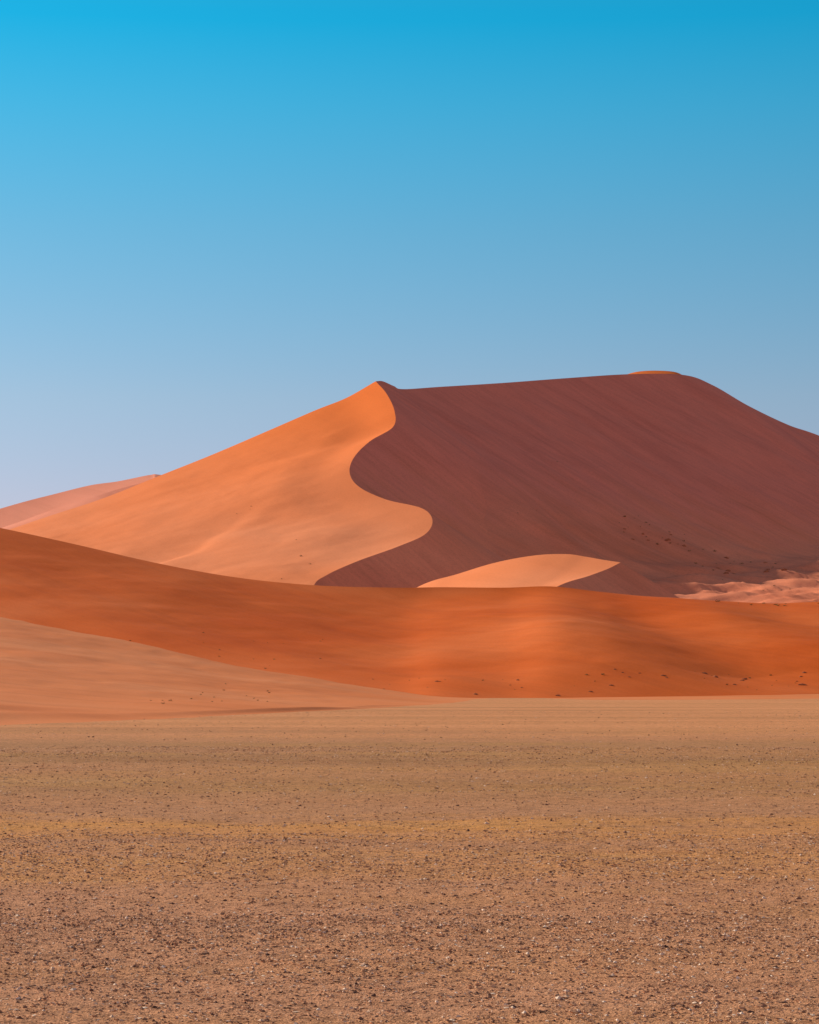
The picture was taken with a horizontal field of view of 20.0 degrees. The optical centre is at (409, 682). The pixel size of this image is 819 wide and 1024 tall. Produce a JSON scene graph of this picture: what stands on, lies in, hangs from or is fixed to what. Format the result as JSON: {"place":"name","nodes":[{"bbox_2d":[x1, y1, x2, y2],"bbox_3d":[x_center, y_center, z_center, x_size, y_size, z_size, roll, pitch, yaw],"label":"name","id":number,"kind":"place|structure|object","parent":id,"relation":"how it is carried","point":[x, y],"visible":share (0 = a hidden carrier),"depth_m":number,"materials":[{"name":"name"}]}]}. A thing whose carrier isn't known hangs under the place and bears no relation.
{"place":"outdoors","nodes":[
{"label":"outdoors","id":0,"kind":"place"},
{"bbox_2d":[0,474,159,529],"bbox_3d":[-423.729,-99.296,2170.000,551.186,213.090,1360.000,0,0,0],"label":"sand dune","id":1,"kind":"structure","parent":0,"point":[18,514],"depth_m":2208.99,"materials":[{"name":"orange sand"}]},
{"bbox_2d":[0,698,818,1023],"bbox_3d":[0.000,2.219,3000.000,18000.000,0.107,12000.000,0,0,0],"label":"desert plain","id":2,"kind":"structure","parent":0,"point":[466,724],"depth_m":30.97,"materials":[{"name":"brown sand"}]},
{"bbox_2d":[0,528,818,697],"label":"sand dune","id":3,"kind":"structure","parent":0,"point":[536,641],"depth_m":408.56,"materials":[{"name":"orange sand"}]},
{"bbox_2d":[0,617,818,724],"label":"sand slope","id":4,"kind":"structure","parent":0,"point":[52,675],"depth_m":238.33,"materials":[{"name":"orange sand"}]},
{"bbox_2d":[0,0,818,508],"label":"sky","id":5,"kind":"structure","parent":0,"point":[223,223],"materials":[{"name":"blue"}]},
{"bbox_2d":[10,371,818,602],"bbox_3d":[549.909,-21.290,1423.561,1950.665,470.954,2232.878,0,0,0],"label":"sand dune","id":6,"kind":"structure","parent":0,"point":[380,484],"depth_m":1504.76,"materials":[{"name":"orange sand"}]},
{"bbox_2d":[363,528,805,695],"bbox_3d":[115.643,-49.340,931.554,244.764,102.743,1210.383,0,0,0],"label":"desert shrubs","id":7,"kind":"object","parent":6,"relation":"on","point":[667,539],"visible":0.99,"depth_m":369.26,"materials":[{"name":"brown plant"}]},
{"bbox_2d":[417,554,678,597],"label":"sand dune","id":8,"kind":"structure","parent":0,"point":[576,572],"depth_m":1065.48,"materials":[{"name":"orange sand"}]}
]}

